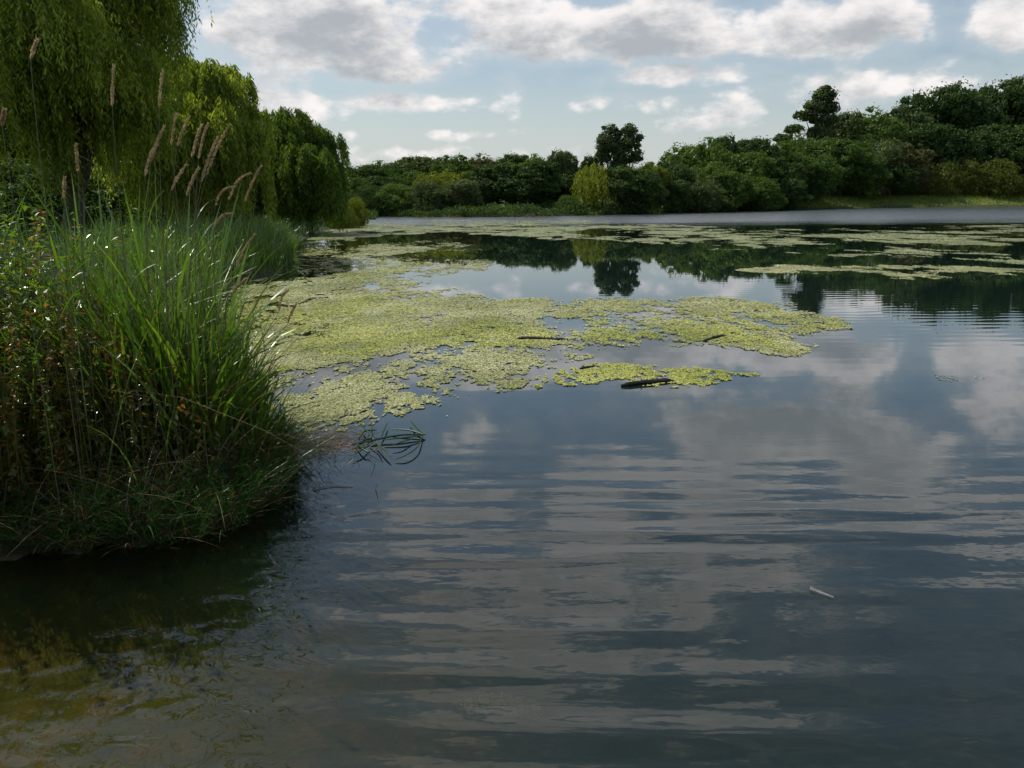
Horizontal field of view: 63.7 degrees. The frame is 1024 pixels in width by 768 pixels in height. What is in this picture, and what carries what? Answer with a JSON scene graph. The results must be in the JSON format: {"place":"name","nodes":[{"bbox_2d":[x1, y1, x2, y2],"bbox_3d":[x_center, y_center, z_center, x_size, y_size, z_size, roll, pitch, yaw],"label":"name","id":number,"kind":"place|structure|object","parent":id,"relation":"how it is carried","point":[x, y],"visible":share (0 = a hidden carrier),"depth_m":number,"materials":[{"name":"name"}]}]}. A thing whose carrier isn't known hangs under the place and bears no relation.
{"place":"outdoors","nodes":[
{"label":"outdoors","id":0,"kind":"place"},
{"bbox_2d":[0,191,1023,767],"bbox_3d":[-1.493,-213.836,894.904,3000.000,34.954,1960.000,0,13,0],"label":"ground","id":1,"kind":"structure","parent":0,"point":[292,631],"depth_m":5.27,"materials":[{"name":"brown soil"}]},
{"bbox_2d":[0,108,62,525],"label":"seed head stem","id":2,"kind":"object","parent":1,"relation":"on","point":[2,117],"visible":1,"depth_m":5.32,"materials":[{"name":"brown plant"}]},
{"bbox_2d":[0,82,102,221],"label":"tree","id":3,"kind":"object","parent":1,"relation":"on","point":[8,140],"visible":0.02,"depth_m":57.18,"materials":[{"name":"green plant"}]},
{"bbox_2d":[30,38,102,506],"bbox_3d":[-2.961,-0.535,5.489,0.711,3.259,0.207,9,16,37],"label":"seed head stem","id":4,"kind":"object","parent":1,"relation":"on","point":[34,46],"visible":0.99,"depth_m":5.40,"materials":[{"name":"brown plant"}]},
{"bbox_2d":[30,175,102,485],"bbox_3d":[-3.140,-0.239,5.886,0.638,2.436,0.076,-3,13,-13],"label":"seed head stem","id":5,"kind":"object","parent":1,"relation":"on","point":[64,185],"visible":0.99,"depth_m":5.83,"materials":[{"name":"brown plant"}]},
{"bbox_2d":[41,143,100,478],"bbox_3d":[-3.077,-0.374,5.949,0.488,2.653,0.241,-5,14,-21],"label":"seed head stem","id":6,"kind":"object","parent":1,"relation":"on","point":[76,155],"visible":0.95,"depth_m":5.94,"materials":[{"name":"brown plant"}]},
{"bbox_2d":[0,155,151,234],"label":"bush","id":7,"kind":"object","parent":1,"relation":"on","point":[92,199],"visible":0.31,"depth_m":45.03,"materials":[{"name":"green plant"}]},
{"bbox_2d":[0,0,214,244],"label":"willow tree","id":8,"kind":"object","parent":1,"relation":"on","point":[70,64],"visible":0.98,"depth_m":31.07,"materials":[{"name":"green plant"}]},
{"bbox_2d":[66,63,161,469],"bbox_3d":[-2.832,-0.643,5.945,0.656,3.141,0.223,-5,13,-20],"label":"seed head stem","id":9,"kind":"object","parent":1,"relation":"on","point":[112,87],"visible":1,"depth_m":5.90,"materials":[{"name":"brown plant"}]},
{"bbox_2d":[0,193,238,524],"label":"weeds","id":10,"kind":"object","parent":1,"relation":"on","point":[26,368],"visible":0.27,"depth_m":6.23,"materials":[{"name":"green plant"}]},
{"bbox_2d":[0,300,277,508],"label":"weeds","id":11,"kind":"object","parent":1,"relation":"on","point":[64,412],"visible":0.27,"depth_m":6.27,"materials":[{"name":"green plant"}]},
{"bbox_2d":[116,125,164,440],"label":"seed head stem","id":12,"kind":"object","parent":1,"relation":"on","point":[156,144],"visible":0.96,"depth_m":6.28,"materials":[{"name":"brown plant"}]},
{"bbox_2d":[126,70,180,478],"bbox_3d":[-2.567,-0.674,6.108,0.570,3.141,0.058,-1,13,-2],"label":"seed head stem","id":13,"kind":"object","parent":1,"relation":"on","point":[160,85],"visible":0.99,"depth_m":6.03,"materials":[{"name":"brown plant"}]},
{"bbox_2d":[0,207,308,513],"bbox_3d":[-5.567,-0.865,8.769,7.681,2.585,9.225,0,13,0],"label":"grass","id":14,"kind":"structure","parent":1,"relation":"on","point":[120,405],"depth_m":6.13,"materials":[{"name":"green plant"}]},
{"bbox_2d":[137,164,188,447],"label":"seed head stem","id":15,"kind":"object","parent":1,"relation":"on","point":[176,178],"visible":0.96,"depth_m":6.24,"materials":[{"name":"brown plant"}]},
{"bbox_2d":[26,208,307,290],"bbox_3d":[-10.218,-5.584,30.828,7.313,2.247,25.916,0,13,0],"label":"sedge","id":16,"kind":"object","parent":1,"relation":"on","point":[262,239],"visible":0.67,"depth_m":25.41,"materials":[{"name":"green plant"}]},
{"bbox_2d":[0,211,338,257],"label":"grass","id":17,"kind":"structure","parent":1,"relation":"on","point":[304,229],"depth_m":42.40,"materials":[{"name":"green plant"}]},
{"bbox_2d":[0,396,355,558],"bbox_3d":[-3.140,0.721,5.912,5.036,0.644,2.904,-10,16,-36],"label":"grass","id":18,"kind":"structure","parent":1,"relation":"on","point":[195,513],"depth_m":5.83,"materials":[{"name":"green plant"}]},
{"bbox_2d":[104,182,262,227],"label":"bush","id":19,"kind":"object","parent":1,"relation":"on","point":[206,214],"visible":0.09,"depth_m":53.85,"materials":[{"name":"green plant"}]},
{"bbox_2d":[171,166,199,466],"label":"seed head stem","id":20,"kind":"object","parent":1,"relation":"on","point":[194,177],"visible":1,"depth_m":6.29,"materials":[{"name":"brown plant"}]},
{"bbox_2d":[90,53,282,230],"bbox_3d":[-17.603,-12.933,44.292,10.122,10.723,11.133,0,13,0],"label":"willow tree","id":21,"kind":"object","parent":1,"relation":"on","point":[218,108],"visible":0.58,"depth_m":42.70,"materials":[{"name":"green plant"}]},
{"bbox_2d":[0,387,374,559],"bbox_3d":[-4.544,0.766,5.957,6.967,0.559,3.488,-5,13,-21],"label":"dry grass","id":22,"kind":"structure","parent":1,"relation":"on","point":[163,486],"depth_m":6.00,"materials":[{"name":"green plant"}]},
{"bbox_2d":[156,135,218,449],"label":"seed head stem","id":23,"kind":"object","parent":1,"relation":"on","point":[209,155],"visible":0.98,"depth_m":6.38,"materials":[{"name":"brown plant"}]},
{"bbox_2d":[170,122,209,337],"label":"seed head stem","id":24,"kind":"object","parent":1,"relation":"on","point":[202,140],"visible":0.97,"depth_m":6.67,"materials":[{"name":"brown plant"}]},
{"bbox_2d":[164,123,229,422],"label":"seed head stem","id":25,"kind":"object","parent":1,"relation":"on","point":[210,163],"visible":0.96,"depth_m":6.44,"materials":[{"name":"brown plant"}]},
{"bbox_2d":[191,123,211,351],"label":"seed head stem","id":26,"kind":"object","parent":1,"relation":"on","point":[196,138],"visible":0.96,"depth_m":6.62,"materials":[{"name":"brown plant"}]},
{"bbox_2d":[0,172,402,473],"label":"reeds","id":27,"kind":"object","parent":1,"relation":"on","point":[166,368],"visible":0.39,"depth_m":6.84,"materials":[{"name":"green plant"}]},
{"bbox_2d":[0,203,461,485],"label":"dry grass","id":28,"kind":"structure","parent":1,"relation":"on","point":[108,356],"depth_m":6.64,"materials":[{"name":"green plant"}]},
{"bbox_2d":[167,321,393,467],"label":"grass","id":29,"kind":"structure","parent":1,"relation":"on","point":[269,397],"depth_m":7.08,"materials":[{"name":"green plant"}]},
{"bbox_2d":[242,105,352,232],"bbox_3d":[-15.298,-14.943,57.745,7.961,9.029,9.192,0,13,0],"label":"willow tree","id":30,"kind":"object","parent":1,"relation":"on","point":[312,181],"visible":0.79,"depth_m":56.07,"materials":[{"name":"green plant"}]},
{"bbox_2d":[325,206,360,228],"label":"bush","id":31,"kind":"object","parent":1,"relation":"on","point":[353,218],"visible":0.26,"depth_m":70.49,"materials":[{"name":"green plant"}]},
{"bbox_2d":[346,196,369,225],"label":"bush","id":32,"kind":"object","parent":1,"relation":"on","point":[356,204],"visible":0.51,"depth_m":76.08,"materials":[{"name":"green plant"}]},
{"bbox_2d":[345,163,386,181],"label":"tree","id":33,"kind":"object","parent":1,"relation":"on","point":[358,172],"visible":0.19,"depth_m":164.58,"materials":[{"name":"green plant"}]},
{"bbox_2d":[348,184,393,211],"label":"tree","id":34,"kind":"object","parent":1,"relation":"on","point":[369,195],"visible":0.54,"depth_m":121.61,"materials":[{"name":"green plant"}]},
{"bbox_2d":[364,175,406,202],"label":"tree","id":35,"kind":"object","parent":1,"relation":"on","point":[376,180],"visible":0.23,"depth_m":134.59,"materials":[{"name":"green plant"}]},
{"bbox_2d":[352,160,420,180],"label":"tree","id":36,"kind":"object","parent":1,"relation":"on","point":[387,168],"visible":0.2,"depth_m":165.42,"materials":[{"name":"green plant"}]},
{"bbox_2d":[371,181,429,216],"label":"tree","id":37,"kind":"object","parent":1,"relation":"on","point":[391,194],"visible":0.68,"depth_m":120.16,"materials":[{"name":"green plant"}]},
{"bbox_2d":[395,170,427,192],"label":"tree","id":38,"kind":"object","parent":1,"relation":"on","point":[409,177],"visible":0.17,"depth_m":136.62,"materials":[{"name":"green plant"}]},
{"bbox_2d":[361,205,468,219],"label":"undergrowth","id":39,"kind":"object","parent":1,"relation":"on","point":[373,214],"visible":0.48,"depth_m":114.94,"materials":[{"name":"green plant"}]},
{"bbox_2d":[390,154,443,175],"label":"tree","id":40,"kind":"object","parent":1,"relation":"on","point":[423,164],"visible":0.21,"depth_m":169.02,"materials":[{"name":"green plant"}]},
{"bbox_2d":[403,179,450,211],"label":"tree","id":41,"kind":"object","parent":1,"relation":"on","point":[428,191],"visible":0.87,"depth_m":118.78,"materials":[{"name":"green plant"}]},
{"bbox_2d":[429,153,477,177],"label":"tree","id":42,"kind":"object","parent":1,"relation":"on","point":[455,164],"visible":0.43,"depth_m":166.13,"materials":[{"name":"green plant"}]},
{"bbox_2d":[435,179,483,207],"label":"tree","id":43,"kind":"object","parent":1,"relation":"on","point":[461,188],"visible":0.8,"depth_m":119.59,"materials":[{"name":"green plant"}]},
{"bbox_2d":[462,153,500,176],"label":"tree","id":44,"kind":"object","parent":1,"relation":"on","point":[484,161],"visible":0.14,"depth_m":166.77,"materials":[{"name":"green plant"}]},
{"bbox_2d":[471,163,503,205],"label":"tree","id":45,"kind":"object","parent":1,"relation":"on","point":[483,179],"visible":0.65,"depth_m":128.40,"materials":[{"name":"green plant"}]},
{"bbox_2d":[486,161,532,205],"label":"tree","id":46,"kind":"object","parent":1,"relation":"on","point":[508,181],"visible":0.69,"depth_m":126.05,"materials":[{"name":"green plant"}]},
{"bbox_2d":[496,151,528,203],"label":"tree","id":47,"kind":"object","parent":1,"relation":"on","point":[517,159],"visible":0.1,"depth_m":163.21,"materials":[{"name":"green plant"}]},
{"bbox_2d":[511,158,562,207],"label":"tree","id":48,"kind":"object","parent":1,"relation":"on","point":[543,177],"visible":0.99,"depth_m":123.98,"materials":[{"name":"green plant"}]},
{"bbox_2d":[542,173,577,207],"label":"tree","id":49,"kind":"object","parent":1,"relation":"on","point":[566,188],"visible":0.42,"depth_m":129.19,"materials":[{"name":"green plant"}]},
{"bbox_2d":[545,148,580,207],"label":"tree","id":50,"kind":"object","parent":1,"relation":"on","point":[568,161],"visible":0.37,"depth_m":152.74,"materials":[{"name":"green plant"}]},
{"bbox_2d":[554,195,583,213],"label":"bush","id":51,"kind":"object","parent":1,"relation":"on","point":[565,200],"visible":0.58,"depth_m":120.23,"materials":[{"name":"green plant"}]},
{"bbox_2d":[458,200,690,217],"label":"undergrowth","id":52,"kind":"object","parent":1,"relation":"on","point":[518,210],"visible":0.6,"depth_m":117.57,"materials":[{"name":"green plant"}]},
{"bbox_2d":[569,163,620,211],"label":"willow tree","id":53,"kind":"object","parent":1,"relation":"on","point":[586,185],"visible":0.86,"depth_m":123.70,"materials":[{"name":"green plant"}]},
{"bbox_2d":[593,122,644,202],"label":"tree","id":54,"kind":"object","parent":1,"relation":"on","point":[617,148],"visible":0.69,"depth_m":143.51,"materials":[{"name":"green plant"}]},
{"bbox_2d":[600,166,646,212],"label":"tree","id":55,"kind":"object","parent":1,"relation":"on","point":[618,178],"visible":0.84,"depth_m":123.24,"materials":[{"name":"green plant"}]},
{"bbox_2d":[621,166,669,213],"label":"tree","id":56,"kind":"object","parent":1,"relation":"on","point":[647,195],"visible":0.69,"depth_m":124.43,"materials":[{"name":"green plant"}]},
{"bbox_2d":[639,161,671,202],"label":"tree","id":57,"kind":"object","parent":1,"relation":"on","point":[664,174],"visible":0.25,"depth_m":130.87,"materials":[{"name":"green plant"}]},
{"bbox_2d":[656,178,695,212],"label":"tree","id":58,"kind":"object","parent":1,"relation":"on","point":[679,190],"visible":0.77,"depth_m":131.38,"materials":[{"name":"green plant"}]},
{"bbox_2d":[667,162,700,210],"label":"tree","id":59,"kind":"object","parent":1,"relation":"on","point":[681,172],"visible":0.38,"depth_m":135.86,"materials":[{"name":"green plant"}]},
{"bbox_2d":[658,136,741,174],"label":"tree","id":60,"kind":"object","parent":1,"relation":"on","point":[703,155],"visible":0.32,"depth_m":149.80,"materials":[{"name":"green plant"}]},
{"bbox_2d":[677,177,726,212],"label":"tree","id":61,"kind":"object","parent":1,"relation":"on","point":[710,197],"visible":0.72,"depth_m":134.69,"materials":[{"name":"green plant"}]},
{"bbox_2d":[691,161,736,211],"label":"tree","id":62,"kind":"object","parent":1,"relation":"on","point":[704,173],"visible":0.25,"depth_m":141.66,"materials":[{"name":"green plant"}]},
{"bbox_2d":[709,132,740,158],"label":"tree","id":63,"kind":"object","parent":1,"relation":"on","point":[731,144],"visible":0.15,"depth_m":155.29,"materials":[{"name":"green plant"}]},
{"bbox_2d":[703,168,756,211],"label":"tree","id":64,"kind":"object","parent":1,"relation":"on","point":[739,195],"visible":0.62,"depth_m":139.23,"materials":[{"name":"green plant"}]},
{"bbox_2d":[722,149,777,210],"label":"tree","id":65,"kind":"object","parent":1,"relation":"on","point":[750,164],"visible":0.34,"depth_m":150.97,"materials":[{"name":"green plant"}]},
{"bbox_2d":[737,135,786,176],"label":"tree","id":66,"kind":"object","parent":1,"relation":"on","point":[759,144],"visible":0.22,"depth_m":158.51,"materials":[{"name":"green plant"}]},
{"bbox_2d":[740,174,787,210],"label":"tree","id":67,"kind":"object","parent":1,"relation":"on","point":[764,198],"visible":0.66,"depth_m":145.60,"materials":[{"name":"green plant"}]},
{"bbox_2d":[763,154,806,197],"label":"tree","id":68,"kind":"object","parent":1,"relation":"on","point":[794,170],"visible":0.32,"depth_m":156.27,"materials":[{"name":"green plant"}]},
{"bbox_2d":[769,176,813,209],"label":"tree","id":69,"kind":"object","parent":1,"relation":"on","point":[792,197],"visible":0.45,"depth_m":153.77,"materials":[{"name":"green plant"}]},
{"bbox_2d":[776,139,809,187],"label":"tree","id":70,"kind":"object","parent":1,"relation":"on","point":[786,148],"visible":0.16,"depth_m":163.71,"materials":[{"name":"green plant"}]},
{"bbox_2d":[772,84,841,145],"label":"tree","id":71,"kind":"object","parent":1,"relation":"on","point":[822,104],"visible":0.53,"depth_m":194.78,"materials":[{"name":"green plant"}]},
{"bbox_2d":[779,129,844,178],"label":"tree","id":72,"kind":"object","parent":1,"relation":"on","point":[807,146],"visible":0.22,"depth_m":181.23,"materials":[{"name":"green plant"}]},
{"bbox_2d":[800,162,833,203],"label":"tree","id":73,"kind":"object","parent":1,"relation":"on","point":[811,190],"visible":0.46,"depth_m":167.94,"materials":[{"name":"green plant"}]},
{"bbox_2d":[787,152,848,200],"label":"tree","id":74,"kind":"object","parent":1,"relation":"on","point":[819,165],"visible":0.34,"depth_m":168.37,"materials":[{"name":"green plant"}]},
{"bbox_2d":[813,108,869,146],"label":"tree","id":75,"kind":"object","parent":1,"relation":"on","point":[844,126],"visible":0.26,"depth_m":200.46,"materials":[{"name":"green plant"}]},
{"bbox_2d":[818,137,880,196],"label":"tree","id":76,"kind":"object","parent":1,"relation":"on","point":[853,148],"visible":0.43,"depth_m":181.13,"materials":[{"name":"green plant"}]},
{"bbox_2d":[835,151,893,200],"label":"tree","id":77,"kind":"object","parent":1,"relation":"on","point":[869,176],"visible":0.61,"depth_m":181.74,"materials":[{"name":"green plant"}]},
{"bbox_2d":[854,134,910,175],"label":"tree","id":78,"kind":"object","parent":1,"relation":"on","point":[885,151],"visible":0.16,"depth_m":188.58,"materials":[{"name":"green plant"}]},
{"bbox_2d":[851,102,915,148],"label":"tree","id":79,"kind":"object","parent":1,"relation":"on","point":[886,126],"visible":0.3,"depth_m":199.39,"materials":[{"name":"green plant"}]},
{"bbox_2d":[876,161,924,196],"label":"tree","id":80,"kind":"object","parent":1,"relation":"on","point":[902,179],"visible":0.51,"depth_m":187.24,"materials":[{"name":"green plant"}]},
{"bbox_2d":[877,105,934,152],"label":"tree","id":81,"kind":"object","parent":1,"relation":"on","point":[911,119],"visible":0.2,"depth_m":204.89,"materials":[{"name":"green plant"}]},
{"bbox_2d":[884,141,935,190],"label":"tree","id":82,"kind":"object","parent":1,"relation":"on","point":[920,159],"visible":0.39,"depth_m":189.32,"materials":[{"name":"green plant"}]},
{"bbox_2d":[798,192,1023,208],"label":"grass","id":83,"kind":"structure","parent":1,"relation":"on","point":[831,198],"depth_m":186.15,"materials":[{"name":"green plant"}]},
{"bbox_2d":[895,79,972,134],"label":"tree","id":84,"kind":"object","parent":1,"relation":"on","point":[949,102],"visible":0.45,"depth_m":210.88,"materials":[{"name":"green plant"}]},
{"bbox_2d":[905,118,972,188],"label":"tree","id":85,"kind":"object","parent":1,"relation":"on","point":[937,138],"visible":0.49,"depth_m":198.74,"materials":[{"name":"green plant"}]},
{"bbox_2d":[914,160,966,196],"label":"bush","id":86,"kind":"object","parent":1,"relation":"on","point":[940,187],"visible":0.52,"depth_m":194.04,"materials":[{"name":"green plant"}]},
{"bbox_2d":[931,155,987,195],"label":"bush","id":87,"kind":"object","parent":1,"relation":"on","point":[972,165],"visible":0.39,"depth_m":196.01,"materials":[{"name":"green plant"}]},
{"bbox_2d":[934,125,1003,191],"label":"tree","id":88,"kind":"object","parent":1,"relation":"on","point":[972,144],"visible":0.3,"depth_m":199.59,"materials":[{"name":"green plant"}]},
{"bbox_2d":[934,76,1013,133],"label":"tree","id":89,"kind":"object","parent":1,"relation":"on","point":[985,115],"visible":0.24,"depth_m":212.08,"materials":[{"name":"green plant"}]},
{"bbox_2d":[958,157,1023,198],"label":"bush","id":90,"kind":"object","parent":1,"relation":"on","point":[999,175],"visible":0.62,"depth_m":194.72,"materials":[{"name":"green plant"}]},
{"bbox_2d":[969,122,1023,176],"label":"tree","id":91,"kind":"object","parent":1,"relation":"on","point":[999,137],"visible":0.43,"depth_m":201.51,"materials":[{"name":"green plant"}]},
{"bbox_2d":[970,74,1023,143],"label":"tree","id":92,"kind":"object","parent":1,"relation":"on","point":[1013,90],"visible":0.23,"depth_m":215.57,"materials":[{"name":"green plant"}]},
{"bbox_2d":[14,0,1023,180],"label":"sky","id":93,"kind":"structure","parent":0,"point":[396,78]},
{"bbox_2d":[190,206,1023,767],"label":"water","id":94,"kind":"structure","parent":0,"point":[634,572],"depth_m":6.39,"materials":[{"name":"liquid"}]},
{"bbox_2d":[273,411,376,502],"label":"water weed","id":95,"kind":"object","parent":94,"relation":"on","point":[321,453],"visible":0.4,"depth_m":7.52,"materials":[{"name":"green plant"}]},
{"bbox_2d":[293,423,387,462],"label":"plant litter","id":96,"kind":"object","parent":94,"relation":"on","point":[333,444],"visible":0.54,"depth_m":8.02,"materials":[{"name":"brown plant"}]},
{"bbox_2d":[352,420,425,459],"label":"floating plant","id":97,"kind":"object","parent":94,"relation":"on","point":[422,434],"visible":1,"depth_m":8.04,"materials":[{"name":"green plant"}]},
{"bbox_2d":[260,341,596,433],"bbox_3d":[-1.125,-0.170,11.286,5.322,0.016,4.781,-7,14,-26],"label":"duckweed","id":98,"kind":"object","parent":94,"relation":"on","point":[484,373],"visible":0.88,"depth_m":10.66,"materials":[{"name":"green plant"}]},
{"bbox_2d":[216,241,852,375],"bbox_3d":[-3.964,-4.489,30.695,13.093,0.017,40.912,-4,13,-15],"label":"duckweed","id":99,"kind":"object","parent":94,"relation":"on","point":[531,313],"visible":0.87,"depth_m":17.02,"materials":[{"name":"green plant"}]},
{"bbox_2d":[303,219,767,249],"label":"duckweed","id":100,"kind":"object","parent":94,"relation":"on","point":[533,233],"visible":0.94,"depth_m":61.78,"materials":[{"name":"green plant"}]},
{"bbox_2d":[496,362,759,391],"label":"duckweed","id":101,"kind":"object","parent":94,"relation":"on","point":[721,374],"visible":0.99,"depth_m":11.01,"materials":[{"name":"green plant"}]},
{"bbox_2d":[701,225,1023,263],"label":"duckweed","id":102,"kind":"object","parent":94,"relation":"on","point":[937,240],"visible":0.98,"depth_m":45.55,"materials":[{"name":"green plant"}]},
{"bbox_2d":[735,264,1023,279],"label":"duckweed","id":103,"kind":"object","parent":94,"relation":"on","point":[783,268],"visible":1,"depth_m":26.75,"materials":[{"name":"green plant"}]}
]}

